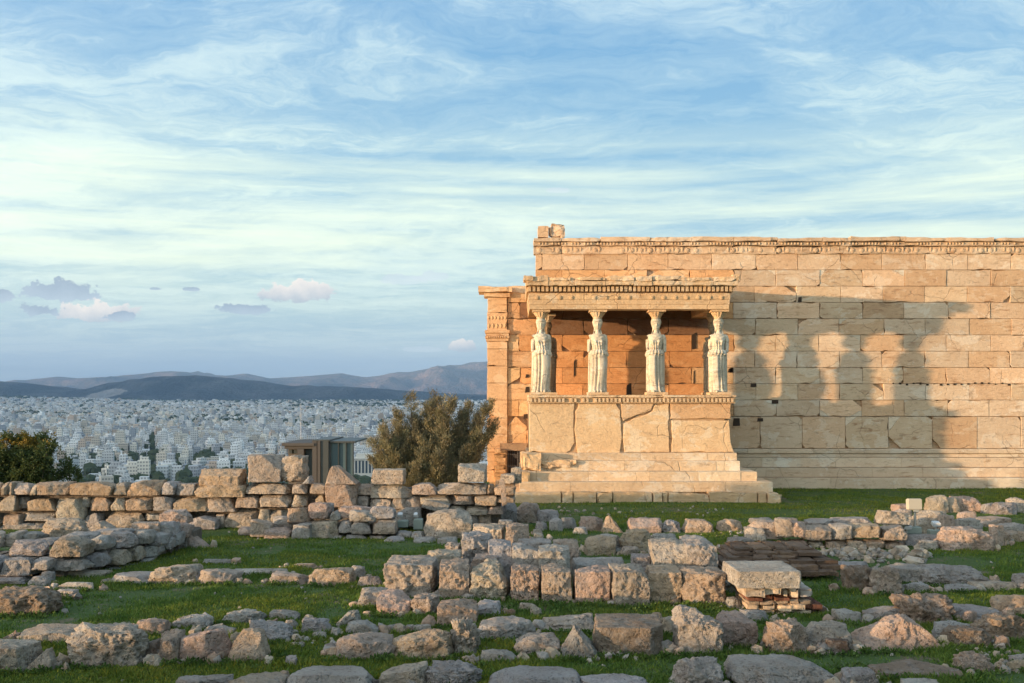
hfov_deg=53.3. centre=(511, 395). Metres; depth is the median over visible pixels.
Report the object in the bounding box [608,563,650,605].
foundation block
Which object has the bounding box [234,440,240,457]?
apartment block
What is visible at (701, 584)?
foundation block
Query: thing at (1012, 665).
boulder
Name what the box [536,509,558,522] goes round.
boulder
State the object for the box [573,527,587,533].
boulder
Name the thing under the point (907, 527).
floodlight
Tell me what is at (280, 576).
limestone block
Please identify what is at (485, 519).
boulder
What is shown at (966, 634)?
boulder
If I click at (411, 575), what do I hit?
foundation block
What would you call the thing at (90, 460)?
apartment block
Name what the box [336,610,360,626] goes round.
boulder
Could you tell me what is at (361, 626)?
boulder
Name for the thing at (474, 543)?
foundation block
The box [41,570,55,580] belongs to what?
boulder
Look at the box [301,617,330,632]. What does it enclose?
boulder
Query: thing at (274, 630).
boulder
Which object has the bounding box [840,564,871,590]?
boulder
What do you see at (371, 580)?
boulder
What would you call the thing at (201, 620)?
boulder
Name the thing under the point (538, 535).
boulder
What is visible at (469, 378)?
hills
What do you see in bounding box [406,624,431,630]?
boulder
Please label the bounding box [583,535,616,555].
boulder
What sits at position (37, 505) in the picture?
rubble wall
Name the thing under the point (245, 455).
apartment block
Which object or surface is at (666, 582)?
foundation block
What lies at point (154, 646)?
boulder
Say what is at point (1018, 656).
boulder
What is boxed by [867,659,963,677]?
boulder
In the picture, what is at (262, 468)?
limestone block
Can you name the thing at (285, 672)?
boulder
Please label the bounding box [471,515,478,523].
boulder
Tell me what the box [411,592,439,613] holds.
foundation block
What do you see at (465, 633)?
boulder
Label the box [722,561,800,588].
stone slab
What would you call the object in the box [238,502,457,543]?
dry stone wall
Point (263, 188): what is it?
sky
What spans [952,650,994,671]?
boulder
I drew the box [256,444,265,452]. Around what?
apartment block
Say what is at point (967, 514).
boulder
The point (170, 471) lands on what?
apartment block
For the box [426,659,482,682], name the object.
boulder
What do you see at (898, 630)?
boulder
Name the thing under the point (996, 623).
boulder
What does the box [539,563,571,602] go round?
foundation block
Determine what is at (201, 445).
apartment block
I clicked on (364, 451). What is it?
apartment block
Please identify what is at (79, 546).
dry stone wall
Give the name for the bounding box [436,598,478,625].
boulder
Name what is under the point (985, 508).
boulder
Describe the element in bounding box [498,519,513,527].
foundation block
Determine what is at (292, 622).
boulder
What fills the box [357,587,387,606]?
foundation block
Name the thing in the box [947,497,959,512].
boulder
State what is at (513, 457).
doorway
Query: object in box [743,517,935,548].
dry stone wall
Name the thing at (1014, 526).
boulder
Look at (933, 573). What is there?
boulder
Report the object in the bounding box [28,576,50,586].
boulder
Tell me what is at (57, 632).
boulder
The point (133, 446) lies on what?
apartment block
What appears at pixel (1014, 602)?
boulder
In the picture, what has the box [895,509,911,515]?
boulder
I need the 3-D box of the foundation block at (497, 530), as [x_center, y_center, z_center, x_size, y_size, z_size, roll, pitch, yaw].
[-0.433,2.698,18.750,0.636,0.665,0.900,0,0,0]
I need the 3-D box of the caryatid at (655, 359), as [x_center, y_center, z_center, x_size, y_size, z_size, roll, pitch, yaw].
[4.281,-1.293,30.367,0.648,2.528,0.588,0,0,0]
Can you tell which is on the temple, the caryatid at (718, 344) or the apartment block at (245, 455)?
the caryatid at (718, 344)
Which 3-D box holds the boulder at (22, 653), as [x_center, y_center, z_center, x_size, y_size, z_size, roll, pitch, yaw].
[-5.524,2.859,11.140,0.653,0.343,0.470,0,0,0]
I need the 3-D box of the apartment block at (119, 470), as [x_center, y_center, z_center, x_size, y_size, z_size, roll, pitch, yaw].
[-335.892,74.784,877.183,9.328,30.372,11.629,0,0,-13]
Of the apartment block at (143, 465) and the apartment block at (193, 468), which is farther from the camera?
the apartment block at (193, 468)
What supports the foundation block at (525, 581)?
on the ground at (866, 660)
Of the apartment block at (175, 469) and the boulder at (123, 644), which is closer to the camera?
the boulder at (123, 644)
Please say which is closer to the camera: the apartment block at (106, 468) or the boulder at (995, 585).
the boulder at (995, 585)
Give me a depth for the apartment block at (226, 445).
1296.67 m
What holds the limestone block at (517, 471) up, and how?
on the rubble wall at (37, 505)
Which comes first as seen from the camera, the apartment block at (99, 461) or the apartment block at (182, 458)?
the apartment block at (99, 461)
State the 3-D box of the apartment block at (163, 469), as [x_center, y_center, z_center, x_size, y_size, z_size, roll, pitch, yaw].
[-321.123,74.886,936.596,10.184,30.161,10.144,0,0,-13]
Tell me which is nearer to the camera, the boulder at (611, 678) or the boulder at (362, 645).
the boulder at (611, 678)
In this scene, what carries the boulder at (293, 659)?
on the ground at (866, 660)
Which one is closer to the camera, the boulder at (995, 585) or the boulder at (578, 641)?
the boulder at (578, 641)
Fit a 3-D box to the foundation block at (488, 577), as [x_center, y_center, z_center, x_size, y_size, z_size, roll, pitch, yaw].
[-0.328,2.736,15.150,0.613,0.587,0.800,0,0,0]
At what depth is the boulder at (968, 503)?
26.18 m
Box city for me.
[0,395,487,482]
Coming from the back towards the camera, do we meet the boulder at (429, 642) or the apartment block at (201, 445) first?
the apartment block at (201, 445)
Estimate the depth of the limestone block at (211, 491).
22.68 m
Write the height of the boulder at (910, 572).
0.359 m
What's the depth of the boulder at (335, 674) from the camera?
10.16 m
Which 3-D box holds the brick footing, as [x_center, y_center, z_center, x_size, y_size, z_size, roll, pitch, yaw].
[4.363,2.719,17.218,1.980,0.370,1.808,0,0,0]
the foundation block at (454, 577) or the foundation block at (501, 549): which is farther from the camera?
the foundation block at (501, 549)
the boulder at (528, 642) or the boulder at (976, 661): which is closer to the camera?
the boulder at (976, 661)
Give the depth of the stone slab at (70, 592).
14.97 m
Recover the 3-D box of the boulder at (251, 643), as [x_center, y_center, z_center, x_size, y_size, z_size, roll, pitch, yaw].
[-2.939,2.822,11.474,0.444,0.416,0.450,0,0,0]
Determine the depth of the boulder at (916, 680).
10.28 m
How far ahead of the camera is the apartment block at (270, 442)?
1283.58 m
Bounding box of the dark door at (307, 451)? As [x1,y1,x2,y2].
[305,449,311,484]
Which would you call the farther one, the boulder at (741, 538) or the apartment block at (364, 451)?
the apartment block at (364, 451)
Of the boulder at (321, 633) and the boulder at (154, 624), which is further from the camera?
the boulder at (154, 624)
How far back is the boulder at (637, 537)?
19.40 m
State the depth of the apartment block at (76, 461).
1006.25 m
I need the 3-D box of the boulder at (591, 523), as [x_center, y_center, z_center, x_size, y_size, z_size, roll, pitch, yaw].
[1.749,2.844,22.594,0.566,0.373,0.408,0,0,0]
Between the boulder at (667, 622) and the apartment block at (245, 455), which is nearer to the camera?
the boulder at (667, 622)
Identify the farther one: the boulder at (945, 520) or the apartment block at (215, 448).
the apartment block at (215, 448)
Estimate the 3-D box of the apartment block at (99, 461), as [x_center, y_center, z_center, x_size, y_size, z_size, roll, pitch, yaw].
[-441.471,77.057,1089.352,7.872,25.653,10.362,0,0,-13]
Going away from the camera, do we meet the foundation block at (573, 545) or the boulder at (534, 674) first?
the boulder at (534, 674)
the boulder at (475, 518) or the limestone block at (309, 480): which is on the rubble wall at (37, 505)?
the limestone block at (309, 480)
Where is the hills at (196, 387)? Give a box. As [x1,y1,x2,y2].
[0,375,486,400]
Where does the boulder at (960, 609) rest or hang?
on the ground at (866, 660)
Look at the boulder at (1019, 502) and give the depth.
26.04 m
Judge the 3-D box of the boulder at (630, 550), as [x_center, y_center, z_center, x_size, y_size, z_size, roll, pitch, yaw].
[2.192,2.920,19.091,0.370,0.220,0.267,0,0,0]
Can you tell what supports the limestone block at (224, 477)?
on the limestone block at (211, 491)
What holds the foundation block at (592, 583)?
on the ground at (866, 660)
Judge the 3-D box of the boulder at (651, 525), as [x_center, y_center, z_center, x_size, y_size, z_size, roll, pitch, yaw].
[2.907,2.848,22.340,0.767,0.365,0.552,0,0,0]
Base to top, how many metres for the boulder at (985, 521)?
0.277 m
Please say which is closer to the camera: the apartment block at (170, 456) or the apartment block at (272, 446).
the apartment block at (170, 456)
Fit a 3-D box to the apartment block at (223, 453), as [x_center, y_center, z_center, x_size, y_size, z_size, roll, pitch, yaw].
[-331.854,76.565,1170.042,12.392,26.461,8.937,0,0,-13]
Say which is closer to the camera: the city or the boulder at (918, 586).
the boulder at (918, 586)
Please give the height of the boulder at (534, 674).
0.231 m
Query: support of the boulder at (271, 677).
on the ground at (866, 660)
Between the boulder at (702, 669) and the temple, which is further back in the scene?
the temple
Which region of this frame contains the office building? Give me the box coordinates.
[354,453,373,476]
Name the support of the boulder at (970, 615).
on the ground at (866, 660)
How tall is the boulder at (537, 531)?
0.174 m
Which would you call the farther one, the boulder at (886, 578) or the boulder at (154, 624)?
the boulder at (886, 578)
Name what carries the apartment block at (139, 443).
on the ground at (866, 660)
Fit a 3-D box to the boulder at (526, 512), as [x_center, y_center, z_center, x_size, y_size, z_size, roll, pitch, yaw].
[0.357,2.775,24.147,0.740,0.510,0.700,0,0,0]
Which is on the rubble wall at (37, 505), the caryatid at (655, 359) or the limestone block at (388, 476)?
the limestone block at (388, 476)
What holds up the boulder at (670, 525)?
on the ground at (866, 660)
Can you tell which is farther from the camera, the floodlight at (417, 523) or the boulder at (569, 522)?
the boulder at (569, 522)
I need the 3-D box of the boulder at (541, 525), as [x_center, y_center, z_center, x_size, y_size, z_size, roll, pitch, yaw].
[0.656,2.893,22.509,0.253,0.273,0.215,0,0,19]
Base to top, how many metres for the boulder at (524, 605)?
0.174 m
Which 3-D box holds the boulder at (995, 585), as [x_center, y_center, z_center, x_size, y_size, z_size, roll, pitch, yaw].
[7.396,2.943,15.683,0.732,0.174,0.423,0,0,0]
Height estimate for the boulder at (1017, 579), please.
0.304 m
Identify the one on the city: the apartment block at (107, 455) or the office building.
the office building
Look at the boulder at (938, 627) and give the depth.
12.32 m
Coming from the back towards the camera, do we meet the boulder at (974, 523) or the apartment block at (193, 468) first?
the apartment block at (193, 468)
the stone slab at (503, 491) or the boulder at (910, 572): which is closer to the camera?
the boulder at (910, 572)
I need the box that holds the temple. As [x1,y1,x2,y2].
[478,236,1023,502]
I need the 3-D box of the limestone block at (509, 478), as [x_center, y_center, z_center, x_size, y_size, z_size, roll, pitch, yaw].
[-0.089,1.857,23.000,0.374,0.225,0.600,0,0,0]
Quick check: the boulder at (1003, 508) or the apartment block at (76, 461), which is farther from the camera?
the apartment block at (76, 461)
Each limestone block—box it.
[194,484,248,497]
[199,468,246,485]
[200,568,242,584]
[203,559,230,563]
[248,454,284,482]
[269,571,308,583]
[281,455,309,481]
[294,563,316,567]
[303,476,313,483]
[307,567,355,585]
[325,465,359,484]
[325,483,360,506]
[371,468,406,484]
[422,500,449,510]
[458,463,486,481]
[500,473,515,483]
[511,467,521,482]
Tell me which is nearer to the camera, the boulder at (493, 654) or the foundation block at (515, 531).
the boulder at (493, 654)
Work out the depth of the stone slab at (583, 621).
12.92 m
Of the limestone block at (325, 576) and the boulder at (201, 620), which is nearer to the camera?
the boulder at (201, 620)
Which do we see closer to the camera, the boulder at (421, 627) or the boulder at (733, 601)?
the boulder at (421, 627)
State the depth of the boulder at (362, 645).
11.51 m
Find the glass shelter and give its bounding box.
[281,436,366,484]
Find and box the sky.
[0,0,1023,381]
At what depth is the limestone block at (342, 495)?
22.50 m
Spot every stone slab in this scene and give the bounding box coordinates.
[55,582,93,589]
[57,588,78,598]
[112,571,152,583]
[235,568,287,575]
[499,479,506,505]
[542,613,593,630]
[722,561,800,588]
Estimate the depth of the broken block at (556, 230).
33.25 m
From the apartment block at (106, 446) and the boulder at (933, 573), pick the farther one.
the apartment block at (106, 446)
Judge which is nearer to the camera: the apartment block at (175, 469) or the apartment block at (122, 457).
the apartment block at (175, 469)
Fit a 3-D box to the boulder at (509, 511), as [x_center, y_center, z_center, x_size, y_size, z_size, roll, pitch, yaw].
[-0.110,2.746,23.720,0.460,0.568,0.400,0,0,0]
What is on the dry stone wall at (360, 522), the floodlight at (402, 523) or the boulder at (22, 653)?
the floodlight at (402, 523)
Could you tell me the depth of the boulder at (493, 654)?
11.28 m
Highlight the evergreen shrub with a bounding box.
[0,429,84,483]
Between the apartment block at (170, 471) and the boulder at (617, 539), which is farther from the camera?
the apartment block at (170, 471)
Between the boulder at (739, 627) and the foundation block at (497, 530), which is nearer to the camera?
the boulder at (739, 627)
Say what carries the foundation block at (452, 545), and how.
on the ground at (866, 660)
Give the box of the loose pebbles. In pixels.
[3,505,1023,682]
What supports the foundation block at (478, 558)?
on the ground at (866, 660)
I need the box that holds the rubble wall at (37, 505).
[0,480,515,529]
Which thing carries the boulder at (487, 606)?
on the ground at (866, 660)
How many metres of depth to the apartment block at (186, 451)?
1192.84 m
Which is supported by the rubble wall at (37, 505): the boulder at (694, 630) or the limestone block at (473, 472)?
the limestone block at (473, 472)
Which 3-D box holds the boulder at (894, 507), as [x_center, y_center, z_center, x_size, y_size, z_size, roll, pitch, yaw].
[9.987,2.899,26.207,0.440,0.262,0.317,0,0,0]
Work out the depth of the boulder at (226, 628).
12.65 m
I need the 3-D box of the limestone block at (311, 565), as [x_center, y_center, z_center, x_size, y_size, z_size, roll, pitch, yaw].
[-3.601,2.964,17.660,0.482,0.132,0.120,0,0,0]
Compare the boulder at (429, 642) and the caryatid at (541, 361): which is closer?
the boulder at (429, 642)
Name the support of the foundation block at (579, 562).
on the ground at (866, 660)
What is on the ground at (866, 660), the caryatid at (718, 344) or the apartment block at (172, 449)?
the apartment block at (172, 449)
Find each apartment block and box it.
[65,443,75,456]
[68,455,78,466]
[69,438,77,452]
[78,438,85,449]
[79,449,88,457]
[79,452,87,470]
[85,459,95,463]
[96,456,102,465]
[99,470,113,482]
[100,445,110,448]
[101,463,108,474]
[102,448,113,464]
[106,440,114,448]
[109,460,122,474]
[113,446,120,451]
[114,451,120,460]
[115,465,127,474]
[118,440,128,450]
[119,450,127,463]
[119,472,130,482]
[124,460,136,474]
[130,442,136,451]
[135,439,141,449]
[137,447,146,455]
[137,455,150,475]
[156,450,166,463]
[156,461,168,478]
[156,464,171,479]
[161,460,173,465]
[167,443,176,454]
[167,453,174,459]
[172,466,180,480]
[177,444,184,452]
[178,453,187,465]
[182,447,189,461]
[188,465,197,476]
[189,447,192,461]
[194,443,203,450]
[194,447,199,453]
[211,444,219,455]
[217,451,228,457]
[223,441,231,448]
[226,454,234,460]
[230,443,237,457]
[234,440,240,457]
[241,451,247,459]
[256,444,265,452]
[266,440,277,453]
[269,444,275,453]
[355,442,364,452]
[359,449,368,452]
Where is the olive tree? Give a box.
[364,387,501,486]
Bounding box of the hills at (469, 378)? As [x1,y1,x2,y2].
[6,361,487,394]
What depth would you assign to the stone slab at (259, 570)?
16.84 m
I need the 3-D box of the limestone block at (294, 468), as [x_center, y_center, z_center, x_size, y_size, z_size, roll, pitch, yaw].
[-4.900,1.637,23.050,0.604,0.620,0.600,0,0,0]
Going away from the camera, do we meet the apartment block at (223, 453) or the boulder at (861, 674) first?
the boulder at (861, 674)
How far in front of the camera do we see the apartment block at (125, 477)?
824.62 m
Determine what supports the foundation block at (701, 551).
on the ground at (866, 660)
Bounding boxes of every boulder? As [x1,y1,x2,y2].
[0,585,63,615]
[0,639,42,671]
[16,623,78,643]
[26,647,57,669]
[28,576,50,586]
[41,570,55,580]
[65,622,149,666]
[137,618,171,633]
[145,638,160,655]
[148,564,202,583]
[158,628,185,660]
[172,614,212,628]
[175,674,233,682]
[179,628,232,660]
[188,535,209,547]
[204,625,235,632]
[222,609,267,623]
[227,627,270,662]
[228,671,288,682]
[249,619,293,640]
[269,609,299,619]
[280,670,289,675]
[285,619,297,627]
[285,655,297,664]
[286,665,372,682]
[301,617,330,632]
[312,631,326,636]
[335,632,395,658]
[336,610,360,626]
[346,619,378,633]
[352,565,365,576]
[359,576,381,585]
[378,661,427,682]
[392,628,453,659]
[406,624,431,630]
[423,508,472,539]
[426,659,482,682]
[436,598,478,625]
[450,616,482,654]
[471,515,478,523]
[478,514,491,523]
[478,599,500,615]
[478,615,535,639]
[480,649,516,661]
[488,665,580,682]
[501,503,516,522]
[514,632,559,654]
[517,502,539,522]
[519,602,529,609]
[530,603,541,615]
[533,529,542,534]
[533,533,543,537]
[535,521,547,530]
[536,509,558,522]
[549,517,562,530]
[560,624,596,657]
[561,517,575,528]
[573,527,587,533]
[578,516,602,530]
[579,673,646,682]
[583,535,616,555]
[600,533,619,547]
[601,515,622,532]
[619,528,650,552]
[619,546,638,555]
[627,517,662,532]
[650,533,676,538]
[660,616,672,632]
[662,519,680,532]
[668,656,723,682]
[671,604,723,653]
[681,519,712,532]
[716,519,742,531]
[716,609,758,646]
[723,653,835,682]
[725,596,740,608]
[726,536,753,541]
[739,609,768,621]
[762,617,808,654]
[806,620,851,645]
[825,638,849,653]
[831,608,861,623]
[838,561,867,570]
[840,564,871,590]
[840,667,878,682]
[851,613,943,651]
[862,606,899,620]
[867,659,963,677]
[868,566,904,593]
[873,510,911,524]
[881,563,926,582]
[889,592,956,623]
[891,503,905,510]
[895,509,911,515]
[900,678,937,682]
[902,582,929,591]
[911,510,945,533]
[916,540,937,550]
[917,563,989,585]
[924,495,948,512]
[931,620,969,637]
[933,526,995,550]
[937,514,954,529]
[940,624,992,646]
[943,583,976,591]
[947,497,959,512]
[949,496,981,511]
[952,603,1001,618]
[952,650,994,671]
[954,518,982,528]
[956,511,976,518]
[960,610,977,621]
[967,580,1017,590]
[970,612,1023,638]
[971,516,1011,526]
[980,503,992,513]
[988,524,1004,545]
[989,502,1017,514]
[989,594,1023,614]
[997,522,1023,530]
[1004,530,1019,541]
[1005,497,1023,512]
[1006,659,1023,670]
[1008,653,1023,660]
[1011,573,1023,587]
[1017,531,1023,541]
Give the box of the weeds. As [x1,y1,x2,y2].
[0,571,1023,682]
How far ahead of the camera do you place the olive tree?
30.46 m
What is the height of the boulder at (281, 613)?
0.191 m
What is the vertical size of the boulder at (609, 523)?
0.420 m
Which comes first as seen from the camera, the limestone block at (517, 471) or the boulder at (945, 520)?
the boulder at (945, 520)
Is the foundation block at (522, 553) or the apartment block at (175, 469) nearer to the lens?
the foundation block at (522, 553)
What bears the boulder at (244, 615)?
on the ground at (866, 660)
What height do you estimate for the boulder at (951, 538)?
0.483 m
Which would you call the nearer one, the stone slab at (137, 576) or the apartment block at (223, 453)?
the stone slab at (137, 576)
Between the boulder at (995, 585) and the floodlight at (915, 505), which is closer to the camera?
the boulder at (995, 585)
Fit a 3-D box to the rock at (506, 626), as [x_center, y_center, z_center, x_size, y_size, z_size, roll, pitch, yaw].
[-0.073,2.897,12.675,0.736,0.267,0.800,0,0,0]
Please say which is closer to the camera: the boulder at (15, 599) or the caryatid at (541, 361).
the boulder at (15, 599)
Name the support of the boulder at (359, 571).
on the ground at (866, 660)
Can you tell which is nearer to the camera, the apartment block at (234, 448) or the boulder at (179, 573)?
the boulder at (179, 573)
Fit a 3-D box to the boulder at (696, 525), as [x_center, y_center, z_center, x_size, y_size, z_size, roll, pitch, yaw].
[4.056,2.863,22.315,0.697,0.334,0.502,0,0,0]
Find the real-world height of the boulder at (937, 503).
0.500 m
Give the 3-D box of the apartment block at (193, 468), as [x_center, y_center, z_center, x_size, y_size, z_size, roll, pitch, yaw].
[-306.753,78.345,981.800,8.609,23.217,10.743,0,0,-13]
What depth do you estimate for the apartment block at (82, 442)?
1271.49 m
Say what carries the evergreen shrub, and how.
on the ground at (866, 660)
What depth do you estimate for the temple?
33.29 m
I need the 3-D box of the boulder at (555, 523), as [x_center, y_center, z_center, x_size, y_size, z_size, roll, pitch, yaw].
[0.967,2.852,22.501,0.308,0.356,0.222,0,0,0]
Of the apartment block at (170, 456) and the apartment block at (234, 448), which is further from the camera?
the apartment block at (234, 448)
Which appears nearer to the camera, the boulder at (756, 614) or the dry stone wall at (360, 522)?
the boulder at (756, 614)
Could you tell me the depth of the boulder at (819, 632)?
12.05 m
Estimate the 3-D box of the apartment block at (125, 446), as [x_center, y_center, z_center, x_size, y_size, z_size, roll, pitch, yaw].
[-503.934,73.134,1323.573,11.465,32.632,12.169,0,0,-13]
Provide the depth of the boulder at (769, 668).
10.39 m
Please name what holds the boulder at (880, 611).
on the ground at (866, 660)
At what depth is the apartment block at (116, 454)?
1192.17 m
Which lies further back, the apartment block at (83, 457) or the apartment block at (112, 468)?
the apartment block at (83, 457)
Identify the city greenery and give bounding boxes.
[1,395,486,485]
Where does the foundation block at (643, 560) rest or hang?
on the ground at (866, 660)
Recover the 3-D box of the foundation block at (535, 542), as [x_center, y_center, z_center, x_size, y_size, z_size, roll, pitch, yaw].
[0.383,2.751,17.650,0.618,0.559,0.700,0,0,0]
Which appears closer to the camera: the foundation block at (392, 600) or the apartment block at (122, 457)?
the foundation block at (392, 600)
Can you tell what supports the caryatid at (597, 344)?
on the temple
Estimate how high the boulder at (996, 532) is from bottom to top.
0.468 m
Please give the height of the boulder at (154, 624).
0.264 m
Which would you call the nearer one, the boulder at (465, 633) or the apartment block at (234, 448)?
the boulder at (465, 633)
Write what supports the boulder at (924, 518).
on the ground at (866, 660)
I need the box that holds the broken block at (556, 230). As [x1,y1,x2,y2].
[538,223,564,237]
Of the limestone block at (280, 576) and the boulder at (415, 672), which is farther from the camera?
the limestone block at (280, 576)
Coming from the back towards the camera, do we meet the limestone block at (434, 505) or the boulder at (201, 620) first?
the limestone block at (434, 505)
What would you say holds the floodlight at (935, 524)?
on the ground at (866, 660)
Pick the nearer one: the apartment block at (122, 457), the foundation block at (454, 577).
the foundation block at (454, 577)
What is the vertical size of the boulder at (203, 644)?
0.410 m
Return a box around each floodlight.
[397,512,408,527]
[413,512,422,529]
[902,525,911,532]
[904,499,921,533]
[927,521,940,533]
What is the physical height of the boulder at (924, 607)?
0.420 m
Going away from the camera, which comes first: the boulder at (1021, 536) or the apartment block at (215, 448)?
the boulder at (1021, 536)
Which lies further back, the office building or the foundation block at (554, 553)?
the office building
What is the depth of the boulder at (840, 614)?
13.41 m
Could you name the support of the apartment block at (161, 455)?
on the ground at (866, 660)
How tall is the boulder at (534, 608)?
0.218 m
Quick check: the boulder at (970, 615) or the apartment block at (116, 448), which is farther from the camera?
the apartment block at (116, 448)
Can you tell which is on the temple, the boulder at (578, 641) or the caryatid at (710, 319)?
the caryatid at (710, 319)
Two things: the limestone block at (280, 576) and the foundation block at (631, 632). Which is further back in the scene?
the limestone block at (280, 576)
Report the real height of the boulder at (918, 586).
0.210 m
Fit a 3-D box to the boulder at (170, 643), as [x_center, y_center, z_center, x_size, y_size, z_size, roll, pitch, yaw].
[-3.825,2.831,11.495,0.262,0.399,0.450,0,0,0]
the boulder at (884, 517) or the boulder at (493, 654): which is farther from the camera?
the boulder at (884, 517)
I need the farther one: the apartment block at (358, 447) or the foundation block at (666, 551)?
the apartment block at (358, 447)
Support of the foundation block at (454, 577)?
on the ground at (866, 660)
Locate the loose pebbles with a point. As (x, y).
(918, 554)
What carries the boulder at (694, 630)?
on the ground at (866, 660)
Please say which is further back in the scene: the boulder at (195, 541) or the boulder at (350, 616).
the boulder at (195, 541)
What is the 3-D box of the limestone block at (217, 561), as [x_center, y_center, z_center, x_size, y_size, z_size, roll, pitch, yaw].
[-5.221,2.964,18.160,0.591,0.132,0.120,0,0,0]
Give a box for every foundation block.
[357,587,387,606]
[376,589,411,615]
[383,555,438,596]
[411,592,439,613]
[427,549,461,584]
[438,558,469,599]
[445,542,460,549]
[461,530,492,567]
[469,557,509,599]
[470,552,497,570]
[472,523,505,538]
[488,539,511,581]
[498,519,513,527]
[505,522,528,544]
[510,563,539,600]
[512,542,538,565]
[518,538,551,548]
[538,544,569,577]
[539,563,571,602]
[553,538,579,567]
[570,557,623,574]
[572,565,610,602]
[592,613,662,655]
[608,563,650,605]
[631,553,650,570]
[645,564,682,603]
[648,538,689,566]
[678,565,725,603]
[679,534,718,566]
[721,570,735,591]
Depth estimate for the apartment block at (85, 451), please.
1131.79 m
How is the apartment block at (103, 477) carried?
on the ground at (866, 660)
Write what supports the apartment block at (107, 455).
on the ground at (866, 660)
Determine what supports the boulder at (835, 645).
on the ground at (866, 660)
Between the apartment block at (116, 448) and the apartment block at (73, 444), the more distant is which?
the apartment block at (73, 444)
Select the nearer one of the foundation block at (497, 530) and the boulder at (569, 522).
the foundation block at (497, 530)
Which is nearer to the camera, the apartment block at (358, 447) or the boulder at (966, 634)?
the boulder at (966, 634)
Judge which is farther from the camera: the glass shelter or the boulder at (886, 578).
the glass shelter
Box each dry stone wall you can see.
[0,509,201,583]
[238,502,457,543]
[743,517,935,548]
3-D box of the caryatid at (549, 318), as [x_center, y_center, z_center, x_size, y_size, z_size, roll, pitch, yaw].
[1.106,-1.293,31.918,0.643,2.528,0.586,0,0,0]
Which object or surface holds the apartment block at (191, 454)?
on the ground at (866, 660)
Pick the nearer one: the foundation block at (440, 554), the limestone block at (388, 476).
the foundation block at (440, 554)
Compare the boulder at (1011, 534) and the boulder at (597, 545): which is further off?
the boulder at (1011, 534)
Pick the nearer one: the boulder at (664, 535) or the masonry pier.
the masonry pier
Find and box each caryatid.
[530,309,551,394]
[544,314,557,394]
[586,309,608,394]
[644,309,667,394]
[701,314,714,394]
[706,309,730,394]
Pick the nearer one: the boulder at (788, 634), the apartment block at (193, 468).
the boulder at (788, 634)
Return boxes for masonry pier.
[734,582,828,613]
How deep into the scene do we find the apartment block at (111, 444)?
1316.53 m
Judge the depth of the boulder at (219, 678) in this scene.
10.19 m
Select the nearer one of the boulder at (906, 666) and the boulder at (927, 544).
the boulder at (906, 666)
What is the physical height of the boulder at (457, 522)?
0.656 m
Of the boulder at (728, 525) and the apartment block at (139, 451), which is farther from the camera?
the apartment block at (139, 451)
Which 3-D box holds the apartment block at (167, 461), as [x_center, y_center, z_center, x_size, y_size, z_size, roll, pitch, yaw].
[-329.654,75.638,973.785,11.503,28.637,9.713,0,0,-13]
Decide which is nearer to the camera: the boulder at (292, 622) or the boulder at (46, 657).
the boulder at (46, 657)
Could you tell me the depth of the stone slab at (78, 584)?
15.61 m
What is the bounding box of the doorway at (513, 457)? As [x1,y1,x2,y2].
[507,451,520,472]
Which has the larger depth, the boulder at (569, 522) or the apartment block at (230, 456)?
the apartment block at (230, 456)
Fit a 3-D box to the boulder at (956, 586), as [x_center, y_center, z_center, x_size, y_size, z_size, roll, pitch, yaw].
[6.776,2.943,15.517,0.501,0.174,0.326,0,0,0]
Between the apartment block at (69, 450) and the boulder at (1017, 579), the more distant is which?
the apartment block at (69, 450)
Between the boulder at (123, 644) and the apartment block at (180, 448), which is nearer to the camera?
the boulder at (123, 644)
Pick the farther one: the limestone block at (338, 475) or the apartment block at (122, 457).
the apartment block at (122, 457)
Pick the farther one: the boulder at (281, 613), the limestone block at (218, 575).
the limestone block at (218, 575)
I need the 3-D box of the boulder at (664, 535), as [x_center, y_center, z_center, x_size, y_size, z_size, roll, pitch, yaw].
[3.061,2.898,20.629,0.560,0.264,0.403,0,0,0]
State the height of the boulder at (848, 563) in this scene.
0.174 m
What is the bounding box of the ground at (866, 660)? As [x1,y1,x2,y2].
[0,454,1023,682]
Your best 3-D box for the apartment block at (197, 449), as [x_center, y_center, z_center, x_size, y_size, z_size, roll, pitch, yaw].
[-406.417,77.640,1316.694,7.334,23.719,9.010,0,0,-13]
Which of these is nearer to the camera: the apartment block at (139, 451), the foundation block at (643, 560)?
the foundation block at (643, 560)
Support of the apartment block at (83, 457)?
on the ground at (866, 660)
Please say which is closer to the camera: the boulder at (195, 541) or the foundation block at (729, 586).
the foundation block at (729, 586)
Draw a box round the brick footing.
[717,540,839,576]

